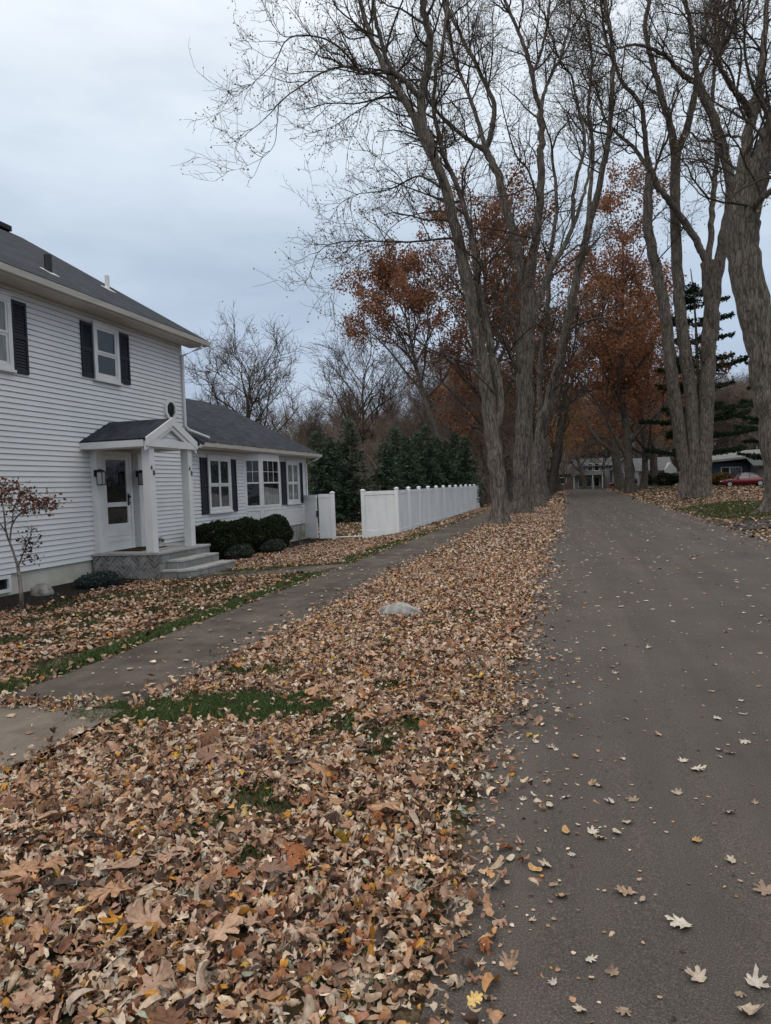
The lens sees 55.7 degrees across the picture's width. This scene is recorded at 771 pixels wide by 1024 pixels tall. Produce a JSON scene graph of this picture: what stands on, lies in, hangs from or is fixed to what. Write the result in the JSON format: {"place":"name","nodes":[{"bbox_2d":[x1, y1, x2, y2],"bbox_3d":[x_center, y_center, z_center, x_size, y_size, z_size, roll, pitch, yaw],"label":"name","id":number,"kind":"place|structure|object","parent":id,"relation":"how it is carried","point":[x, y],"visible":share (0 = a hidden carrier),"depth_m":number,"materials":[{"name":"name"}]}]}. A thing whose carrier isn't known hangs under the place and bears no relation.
{"place":"outdoors","nodes":[
{"label":"outdoors","id":0,"kind":"place"},
{"bbox_2d":[3,502,511,707],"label":"sidewalk","id":1,"kind":"structure","parent":0,"point":[204,639],"depth_m":7.84,"materials":[{"name":"concrete"}]},
{"bbox_2d":[7,515,482,755],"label":"scattered leaves","id":2,"kind":"object","parent":1,"relation":"on","point":[27,732],"visible":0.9,"depth_m":7.04,"materials":[{"name":"brown plant"}]},
{"bbox_2d":[0,457,770,1023],"bbox_3d":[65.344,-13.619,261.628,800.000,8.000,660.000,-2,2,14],"label":"ground","id":3,"kind":"structure","parent":0,"point":[412,1015],"depth_m":3.25,"materials":[{"name":"brown plant"}]},
{"bbox_2d":[0,477,71,608],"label":"tree","id":4,"kind":"object","parent":3,"relation":"on","point":[5,491],"visible":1,"depth_m":11.08,"materials":[{"name":"brown plant"}]},
{"bbox_2d":[0,704,122,772],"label":"sidewalk slab","id":5,"kind":"structure","parent":3,"relation":"on","point":[15,729],"depth_m":4.91,"materials":[{"name":"concrete"}]},
{"bbox_2d":[0,578,145,611],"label":"mulch bed","id":6,"kind":"object","parent":3,"relation":"on","point":[67,590],"visible":0.51,"depth_m":12.54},
{"bbox_2d":[30,583,53,595],"bbox_3d":[-5.959,1.370,12.640,0.396,0.278,0.348,-2,2,14],"label":"boulder","id":7,"kind":"object","parent":6,"relation":"on","point":[43,589],"visible":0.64,"depth_m":12.53,"materials":[{"name":"stone"}]},
{"bbox_2d":[72,570,120,588],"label":"juniper","id":8,"kind":"object","parent":6,"relation":"on","point":[98,579],"visible":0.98,"depth_m":13.47,"materials":[{"name":"green plant"}]},
{"bbox_2d":[0,221,322,596],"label":"house","id":9,"kind":"structure","parent":3,"relation":"on","point":[114,434],"depth_m":15.07,"materials":[{"name":"plastic"}]},
{"bbox_2d":[0,291,16,372],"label":"window","id":10,"kind":"structure","parent":9,"relation":"in","point":[6,335],"depth_m":12.77,"materials":[{"name":"white glass"}]},
{"bbox_2d":[90,320,122,385],"bbox_3d":[-5.934,-3.370,15.553,0.075,1.245,0.940,-2,2,14],"label":"window","id":11,"kind":"structure","parent":9,"relation":"in","point":[106,351],"depth_m":15.55,"materials":[{"name":"white glass"}]},
{"bbox_2d":[102,455,132,549],"bbox_3d":[-5.763,-0.213,15.746,0.102,1.993,0.946,-2,2,14],"label":"door","id":12,"kind":"structure","parent":9,"relation":"in","point":[117,495],"depth_m":15.78,"materials":[{"name":"white glass"}]},
{"bbox_2d":[163,399,176,419],"bbox_3d":[-5.310,-2.519,18.013,0.072,0.527,0.527,-2,2,14],"label":"octagon window","id":13,"kind":"structure","parent":9,"relation":"in","point":[170,408],"depth_m":18.01,"materials":[{"name":"white glass"}]},
{"bbox_2d":[206,454,233,513],"bbox_3d":[-4.627,-0.779,20.452,0.075,1.615,1.410,-2,2,14],"label":"window","id":14,"kind":"structure","parent":9,"relation":"in","point":[219,466],"depth_m":20.42,"materials":[{"name":"white glass"}]},
{"bbox_2d":[242,453,280,520],"bbox_3d":[-3.800,-0.667,23.185,0.422,2.330,2.415,-2,2,14],"label":"bay window","id":15,"kind":"structure","parent":9,"relation":"in","point":[261,473],"depth_m":22.42,"materials":[{"name":"white glass"}]},
{"bbox_2d":[285,460,301,504],"bbox_3d":[-3.267,-1.048,25.893,0.075,1.555,1.280,-2,2,14],"label":"window","id":16,"kind":"structure","parent":9,"relation":"in","point":[292,467],"depth_m":25.86,"materials":[{"name":"white glass"}]},
{"bbox_2d":[303,491,335,539],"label":"gate","id":17,"kind":"structure","parent":9,"relation":"attached to","point":[327,519],"depth_m":26.34,"materials":[{"name":"plastic"}]},
{"bbox_2d":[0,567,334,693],"bbox_3d":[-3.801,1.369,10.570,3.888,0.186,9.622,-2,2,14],"label":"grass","id":18,"kind":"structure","parent":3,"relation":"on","point":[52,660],"depth_m":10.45,"materials":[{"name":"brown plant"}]},
{"bbox_2d":[0,559,360,694],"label":"leaf litter","id":19,"kind":"object","parent":3,"relation":"on","point":[149,586],"visible":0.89,"depth_m":9.94,"materials":[{"name":"brown plant"}]},
{"bbox_2d":[67,688,366,726],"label":"grass","id":20,"kind":"structure","parent":3,"relation":"on","point":[264,705],"depth_m":5.13,"materials":[{"name":"green plant"}]},
{"bbox_2d":[223,543,254,559],"bbox_3d":[-3.736,1.039,18.710,0.720,0.481,1.405,-2,2,14],"label":"plant","id":21,"kind":"object","parent":3,"relation":"on","point":[242,550],"visible":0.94,"depth_m":18.38,"materials":[{"name":"green plant"}]},
{"bbox_2d":[183,301,316,432],"bbox_3d":[-12.305,-8.784,61.895,13.415,18.290,12.140,-3,2,-20],"label":"bare tree","id":22,"kind":"object","parent":3,"relation":"on","point":[248,409],"visible":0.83,"depth_m":60.98,"materials":[{"name":"brown plant"}]},
{"bbox_2d":[0,601,518,1013],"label":"grass","id":23,"kind":"structure","parent":3,"relation":"on","point":[253,852],"depth_m":4.42,"materials":[{"name":"green plant"}]},
{"bbox_2d":[194,564,348,578],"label":"front walk","id":24,"kind":"structure","parent":3,"relation":"on","point":[307,569],"depth_m":14.47,"materials":[{"name":"concrete"}]},
{"bbox_2d":[259,538,286,552],"bbox_3d":[-3.195,0.991,20.840,0.718,0.478,1.423,-2,2,14],"label":"plant","id":25,"kind":"object","parent":3,"relation":"on","point":[273,545],"visible":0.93,"depth_m":20.50,"materials":[{"name":"green plant"}]},
{"bbox_2d":[219,538,328,559],"bbox_3d":[-3.608,1.126,21.905,1.268,0.198,10.380,-2,2,14],"label":"mulch bed","id":26,"kind":"object","parent":3,"relation":"on","point":[297,542],"visible":0.24,"depth_m":25.30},
{"bbox_2d":[195,519,237,558],"bbox_3d":[-4.423,0.754,18.713,1.069,1.111,1.654,-2,2,14],"label":"clipped bush","id":27,"kind":"object","parent":26,"relation":"on","point":[221,539],"visible":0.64,"depth_m":18.29,"materials":[{"name":"green plant"}]},
{"bbox_2d":[227,516,264,552],"bbox_3d":[-4.045,0.701,20.403,1.106,1.163,2.169,-2,2,14],"label":"clipped bush","id":28,"kind":"object","parent":26,"relation":"on","point":[249,530],"visible":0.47,"depth_m":20.24,"materials":[{"name":"green plant"}]},
{"bbox_2d":[260,513,293,547],"bbox_3d":[-3.468,0.653,22.123,1.276,1.199,2.396,-2,2,14],"label":"clipped bush","id":29,"kind":"object","parent":26,"relation":"on","point":[277,526],"visible":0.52,"depth_m":21.79,"materials":[{"name":"green plant"}]},
{"bbox_2d":[263,397,299,441],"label":"bare tree","id":30,"kind":"object","parent":3,"relation":"on","point":[286,429],"visible":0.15,"depth_m":77.65,"materials":[{"name":"brown plant"}]},
{"bbox_2d":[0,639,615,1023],"bbox_3d":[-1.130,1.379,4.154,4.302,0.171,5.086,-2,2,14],"label":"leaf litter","id":31,"kind":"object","parent":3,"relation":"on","point":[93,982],"visible":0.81,"depth_m":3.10,"materials":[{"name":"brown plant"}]},
{"bbox_2d":[20,914,66,952],"bbox_3d":[-1.161,1.421,2.465,0.173,0.029,0.150,-15,13,-13],"label":"fallen leaf","id":32,"kind":"object","parent":31,"relation":"on","point":[55,924],"visible":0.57,"depth_m":2.46,"materials":[{"name":"plant"}]},
{"bbox_2d":[204,906,242,944],"bbox_3d":[-0.544,1.381,2.431,0.138,0.037,0.154,-8,11,42],"label":"fallen leaf","id":33,"kind":"object","parent":31,"relation":"on","point":[231,922],"visible":1,"depth_m":2.44,"materials":[{"name":"plant"}]},
{"bbox_2d":[272,387,347,452],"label":"bare tree","id":34,"kind":"object","parent":3,"relation":"on","point":[301,421],"visible":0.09,"depth_m":82.09,"materials":[{"name":"brown plant"}]},
{"bbox_2d":[286,397,334,460],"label":"bare tree","id":35,"kind":"object","parent":3,"relation":"on","point":[315,418],"visible":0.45,"depth_m":72.42,"materials":[{"name":"brown plant"}]},
{"bbox_2d":[306,431,343,523],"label":"evergreen tree","id":36,"kind":"object","parent":3,"relation":"on","point":[314,474],"visible":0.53,"depth_m":38.34,"materials":[{"name":"green plant"}]},
{"bbox_2d":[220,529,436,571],"bbox_3d":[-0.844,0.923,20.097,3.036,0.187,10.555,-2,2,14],"label":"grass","id":37,"kind":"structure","parent":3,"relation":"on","point":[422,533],"depth_m":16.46,"materials":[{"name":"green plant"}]},
{"bbox_2d":[220,528,443,566],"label":"leaf litter","id":38,"kind":"object","parent":3,"relation":"on","point":[337,548],"visible":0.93,"depth_m":19.58,"materials":[{"name":"brown plant"}]},
{"bbox_2d":[308,436,359,522],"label":"evergreen tree","id":39,"kind":"object","parent":3,"relation":"on","point":[330,455],"visible":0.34,"depth_m":39.21,"materials":[{"name":"green plant"}]},
{"bbox_2d":[317,392,375,469],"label":"bare tree","id":40,"kind":"object","parent":3,"relation":"on","point":[341,421],"visible":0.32,"depth_m":75.41,"materials":[{"name":"brown plant"}]},
{"bbox_2d":[332,418,377,521],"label":"evergreen tree","id":41,"kind":"object","parent":3,"relation":"on","point":[352,463],"visible":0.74,"depth_m":39.91,"materials":[{"name":"green plant"}]},
{"bbox_2d":[301,306,432,465],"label":"bare tree","id":42,"kind":"object","parent":3,"relation":"on","point":[350,396],"visible":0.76,"depth_m":77.75,"materials":[{"name":"brown plant"}]},
{"bbox_2d":[172,0,574,524],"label":"maple tree","id":43,"kind":"object","parent":3,"relation":"on","point":[473,296],"visible":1,"depth_m":26.54,"materials":[{"name":"brown plant"}]},
{"bbox_2d":[355,408,401,475],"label":"bare tree","id":44,"kind":"object","parent":3,"relation":"on","point":[379,433],"visible":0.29,"depth_m":67.24,"materials":[{"name":"brown plant"}]},
{"bbox_2d":[361,440,406,490],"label":"evergreen tree","id":45,"kind":"object","parent":3,"relation":"on","point":[384,458],"visible":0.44,"depth_m":42.08,"materials":[{"name":"green plant"}]},
{"bbox_2d":[208,553,563,661],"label":"leaf litter","id":46,"kind":"object","parent":3,"relation":"on","point":[443,625],"visible":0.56,"depth_m":8.56,"materials":[{"name":"brown plant"}]},
{"bbox_2d":[361,384,425,460],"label":"bare tree","id":47,"kind":"object","parent":3,"relation":"on","point":[385,405],"visible":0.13,"depth_m":78.62,"materials":[{"name":"brown plant"}]},
{"bbox_2d":[379,425,418,488],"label":"evergreen tree","id":48,"kind":"object","parent":3,"relation":"on","point":[395,444],"visible":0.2,"depth_m":46.98,"materials":[{"name":"green plant"}]},
{"bbox_2d":[380,602,421,616],"bbox_3d":[0.141,1.175,8.561,0.586,0.243,0.395,-1,2,31],"label":"boulder","id":49,"kind":"object","parent":3,"relation":"on","point":[405,609],"visible":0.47,"depth_m":8.43,"materials":[{"name":"stone"}]},
{"bbox_2d":[371,405,435,479],"bbox_3d":[2.326,-4.681,61.076,6.970,8.849,5.798,-3,2,-11],"label":"bare tree","id":50,"kind":"object","parent":3,"relation":"on","point":[402,430],"visible":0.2,"depth_m":61.09,"materials":[{"name":"brown plant"}]},
{"bbox_2d":[371,392,441,459],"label":"bare tree","id":51,"kind":"object","parent":3,"relation":"on","point":[403,413],"visible":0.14,"depth_m":73.55,"materials":[{"name":"plant"}]},
{"bbox_2d":[388,435,427,489],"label":"evergreen tree","id":52,"kind":"object","parent":3,"relation":"on","point":[409,477],"visible":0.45,"depth_m":43.77,"materials":[{"name":"green plant"}]},
{"bbox_2d":[330,225,497,472],"bbox_3d":[2.758,-10.476,54.320,12.739,21.117,12.014,-2,2,-9],"label":"oak tree","id":53,"kind":"object","parent":3,"relation":"on","point":[374,306],"visible":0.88,"depth_m":53.61,"materials":[{"name":"brown plant"}]},
{"bbox_2d":[382,375,454,462],"bbox_3d":[4.015,-6.152,62.853,9.128,11.588,7.593,-4,2,-36],"label":"bare tree","id":54,"kind":"object","parent":3,"relation":"on","point":[416,404],"visible":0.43,"depth_m":62.04,"materials":[{"name":"brown plant"}]},
{"bbox_2d":[360,484,479,538],"bbox_3d":[2.713,-0.416,37.384,1.384,1.919,24.034,-2,2,14],"label":"fence","id":55,"kind":"object","parent":3,"relation":"on","point":[396,510],"visible":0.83,"depth_m":27.54,"materials":[{"name":"plastic"}]},
{"bbox_2d":[405,424,448,488],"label":"evergreen tree","id":56,"kind":"object","parent":3,"relation":"on","point":[430,473],"visible":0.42,"depth_m":45.54,"materials":[{"name":"green plant"}]},
{"bbox_2d":[396,344,462,441],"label":"bare tree","id":57,"kind":"object","parent":3,"relation":"on","point":[427,387],"visible":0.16,"depth_m":78.37,"materials":[{"name":"plant"}]},
{"bbox_2d":[308,436,577,504],"bbox_3d":[-9.308,-3.772,81.986,59.701,7.269,61.333,-2,2,14],"label":"thicket","id":58,"kind":"object","parent":3,"relation":"on","point":[487,481],"visible":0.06,"depth_m":63.30,"materials":[{"name":"green plant"}]},
{"bbox_2d":[410,365,483,460],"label":"bare tree","id":59,"kind":"object","parent":3,"relation":"on","point":[456,405],"visible":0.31,"depth_m":65.66,"materials":[{"name":"brown plant"}]},
{"bbox_2d":[405,506,490,531],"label":"leaf litter","id":60,"kind":"object","parent":3,"relation":"on","point":[445,520],"visible":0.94,"depth_m":31.93,"materials":[{"name":"plant"}]},
{"bbox_2d":[430,439,468,487],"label":"evergreen tree","id":61,"kind":"object","parent":3,"relation":"on","point":[444,463],"visible":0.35,"depth_m":47.25,"materials":[{"name":"green plant"}]},
{"bbox_2d":[423,359,503,480],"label":"bare tree","id":62,"kind":"object","parent":3,"relation":"on","point":[460,413],"visible":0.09,"depth_m":72.17,"materials":[{"name":"brown plant"}]},
{"bbox_2d":[445,431,481,505],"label":"evergreen tree","id":63,"kind":"object","parent":3,"relation":"on","point":[455,442],"visible":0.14,"depth_m":52.02,"materials":[{"name":"green plant"}]},
{"bbox_2d":[449,436,487,506],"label":"evergreen tree","id":64,"kind":"object","parent":3,"relation":"on","point":[463,456],"visible":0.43,"depth_m":48.88,"materials":[{"name":"green plant"}]},
{"bbox_2d":[202,394,759,479],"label":"woods","id":65,"kind":"object","parent":3,"relation":"on","point":[675,463],"visible":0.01,"depth_m":153.62,"materials":[{"name":"plant"}]},
{"bbox_2d":[427,369,536,504],"bbox_3d":[8.252,-6.402,61.041,10.226,11.832,7.444,0,3,42],"label":"bare tree","id":66,"kind":"object","parent":3,"relation":"on","point":[509,408],"visible":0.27,"depth_m":59.38,"materials":[{"name":"brown plant"}]},
{"bbox_2d":[405,503,569,557],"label":"leaf litter","id":67,"kind":"object","parent":3,"relation":"on","point":[525,523],"visible":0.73,"depth_m":20.10,"materials":[{"name":"brown plant"}]},
{"bbox_2d":[357,0,623,513],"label":"maple tree","id":68,"kind":"object","parent":3,"relation":"on","point":[522,501],"visible":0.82,"depth_m":33.99,"materials":[{"name":"brown plant"}]},
{"bbox_2d":[405,144,605,500],"bbox_3d":[8.223,-14.625,61.301,14.012,27.974,19.447,-4,2,-38],"label":"oak tree","id":69,"kind":"object","parent":3,"relation":"on","point":[510,481],"visible":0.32,"depth_m":59.07,"materials":[{"name":"brown plant"}]},
{"bbox_2d":[454,219,569,501],"bbox_3d":[10.233,-11.264,54.210,10.060,21.526,9.950,-3,2,-27],"label":"maple tree","id":70,"kind":"object","parent":3,"relation":"on","point":[515,331],"visible":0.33,"depth_m":53.41,"materials":[{"name":"brown plant"}]},
{"bbox_2d":[425,183,600,451],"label":"oak tree","id":71,"kind":"object","parent":3,"relation":"on","point":[556,344],"visible":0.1,"depth_m":69.33,"materials":[{"name":"brown plant"}]},
{"bbox_2d":[467,251,580,498],"bbox_3d":[11.698,-11.951,62.913,9.671,22.256,8.097,-3,2,-24],"label":"maple tree","id":72,"kind":"object","parent":3,"relation":"on","point":[533,431],"visible":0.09,"depth_m":62.18,"materials":[{"name":"plant"}]},
{"bbox_2d":[511,354,588,491],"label":"tree","id":73,"kind":"object","parent":3,"relation":"on","point":[559,486],"visible":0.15,"depth_m":95.86,"materials":[{"name":"brown plant"}]},
{"bbox_2d":[549,435,588,489],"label":"bare tree","id":74,"kind":"object","parent":3,"relation":"on","point":[564,461],"visible":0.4,"depth_m":114.42,"materials":[{"name":"brown plant"}]},
{"bbox_2d":[534,361,608,488],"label":"oak tree","id":75,"kind":"object","parent":3,"relation":"on","point":[584,483],"visible":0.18,"depth_m":117.58,"materials":[{"name":"brown plant"}]},
{"bbox_2d":[546,322,599,492],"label":"maple tree","id":76,"kind":"object","parent":3,"relation":"on","point":[564,428],"visible":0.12,"depth_m":82.97,"materials":[{"name":"plant"}]},
{"bbox_2d":[535,290,618,494],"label":"maple tree","id":77,"kind":"object","parent":3,"relation":"on","point":[552,472],"visible":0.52,"depth_m":71.29,"materials":[{"name":"brown plant"}]},
{"bbox_2d":[492,0,674,506],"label":"maple tree","id":78,"kind":"object","parent":3,"relation":"on","point":[540,459],"visible":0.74,"depth_m":41.21,"materials":[{"name":"brown plant"}]},
{"bbox_2d":[551,392,615,458],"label":"bare tree","id":79,"kind":"object","parent":3,"relation":"on","point":[598,413],"visible":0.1,"depth_m":130.31,"materials":[{"name":"plant"}]},
{"bbox_2d":[571,457,612,488],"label":"house","id":80,"kind":"structure","parent":3,"relation":"on","point":[593,475],"depth_m":119.17,"materials":[{"name":"grey glass"}]},
{"bbox_2d":[577,421,620,487],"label":"bare tree","id":81,"kind":"object","parent":3,"relation":"on","point":[596,442],"visible":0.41,"depth_m":111.27,"materials":[{"name":"plant"}]},
{"bbox_2d":[554,239,673,488],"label":"oak tree","id":82,"kind":"object","parent":3,"relation":"on","point":[612,448],"visible":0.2,"depth_m":92.49,"materials":[{"name":"brown plant"}]},
{"bbox_2d":[556,252,701,485],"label":"oak tree","id":83,"kind":"object","parent":3,"relation":"on","point":[653,466],"visible":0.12,"depth_m":97.34,"materials":[{"name":"brown plant"}]},
{"bbox_2d":[590,292,696,488],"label":"oak tree","id":84,"kind":"object","parent":3,"relation":"on","point":[641,412],"visible":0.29,"depth_m":79.36,"materials":[{"name":"brown plant"}]},
{"bbox_2d":[553,154,738,493],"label":"oak tree","id":85,"kind":"object","parent":3,"relation":"on","point":[622,380],"visible":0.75,"depth_m":70.07,"materials":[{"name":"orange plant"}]},
{"bbox_2d":[541,0,770,498],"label":"maple tree","id":86,"kind":"object","parent":3,"relation":"on","point":[693,436],"visible":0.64,"depth_m":41.65,"materials":[{"name":"brown plant"}]},
{"bbox_2d":[633,457,679,485],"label":"house","id":87,"kind":"structure","parent":3,"relation":"on","point":[665,464],"depth_m":103.73,"materials":[{"name":"grey glass"}]},
{"bbox_2d":[648,472,678,485],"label":"dark shrub","id":88,"kind":"object","parent":3,"relation":"on","point":[670,479],"visible":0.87,"depth_m":97.16,"materials":[{"name":"green plant"}]},
{"bbox_2d":[607,484,764,500],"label":"leaf litter","id":89,"kind":"object","parent":3,"relation":"on","point":[725,490],"visible":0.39,"depth_m":60.28,"materials":[{"name":"brown plant"}]},
{"bbox_2d":[638,269,757,457],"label":"pine tree","id":90,"kind":"object","parent":3,"relation":"on","point":[731,410],"visible":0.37,"depth_m":65.56,"materials":[{"name":"green plant"}]},
{"bbox_2d":[636,0,770,513],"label":"maple tree","id":91,"kind":"object","parent":3,"relation":"on","point":[749,194],"visible":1,"depth_m":24.50,"materials":[{"name":"brown plant"}]},
{"bbox_2d":[641,493,770,540],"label":"leaf litter","id":92,"kind":"object","parent":3,"relation":"on","point":[666,502],"visible":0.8,"depth_m":35.26,"materials":[{"name":"brown plant"}]},
{"bbox_2d":[713,377,754,449],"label":"bare tree","id":93,"kind":"object","parent":3,"relation":"on","point":[723,440],"visible":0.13,"depth_m":118.88,"materials":[{"name":"plant"}]},
{"bbox_2d":[713,373,756,448],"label":"bare tree","id":94,"kind":"object","parent":3,"relation":"on","point":[726,395],"visible":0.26,"depth_m":117.92,"materials":[{"name":"plant"}]},
{"bbox_2d":[711,449,760,480],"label":"house","id":95,"kind":"structure","parent":3,"relation":"on","point":[733,466],"depth_m":92.06,"materials":[{"name":"blue stone"}]},
{"bbox_2d":[716,373,759,449],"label":"bare tree","id":96,"kind":"object","parent":3,"relation":"on","point":[735,389],"visible":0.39,"depth_m":115.09,"materials":[{"name":"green plant"}]},
{"bbox_2d":[720,472,762,485],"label":"parked car","id":97,"kind":"object","parent":3,"relation":"on","point":[748,478],"visible":0.84,"depth_m":74.49,"materials":[{"name":"red paint"}]},
{"bbox_2d":[733,360,761,459],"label":"pine tree","id":98,"kind":"object","parent":3,"relation":"on","point":[755,456],"visible":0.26,"depth_m":78.72,"materials":[{"name":"green plant"}]},
{"bbox_2d":[0,0,770,458],"label":"sky","id":99,"kind":"structure","parent":0,"point":[95,95],"materials":[{"name":"grey"}]},
{"bbox_2d":[421,489,770,1023],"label":"road","id":100,"kind":"structure","parent":0,"point":[724,940],"depth_m":3.58,"materials":[{"name":"grey asphalt"}]},
{"bbox_2d":[401,559,769,1023],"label":"leaf crumbs","id":101,"kind":"object","parent":100,"relation":"on","point":[571,998],"visible":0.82,"depth_m":3.04,"materials":[{"name":"brown plant"}]},
{"bbox_2d":[534,497,770,612],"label":"scattered leaves","id":102,"kind":"object","parent":100,"relation":"on","point":[635,557],"visible":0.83,"depth_m":15.51,"materials":[{"name":"brown plant"}]},
{"bbox_2d":[684,965,706,981],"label":"fallen leaf","id":103,"kind":"object","parent":100,"relation":"on","point":[698,974],"visible":1,"depth_m":2.22,"materials":[{"name":"plant"}]},
{"bbox_2d":[745,964,770,988],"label":"fallen leaf","id":104,"kind":"object","parent":100,"relation":"on","point":[755,980],"visible":1,"depth_m":2.19,"materials":[{"name":"plant"}]},
{"bbox_2d":[679,500,770,519],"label":"grass","id":105,"kind":"structure","parent":0,"point":[724,509],"depth_m":28.85,"materials":[{"name":"green plant"}]},
{"bbox_2d":[716,519,770,529],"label":"driveway","id":106,"kind":"structure","parent":0,"point":[752,523],"depth_m":21.58,"materials":[{"name":"asphalt"}]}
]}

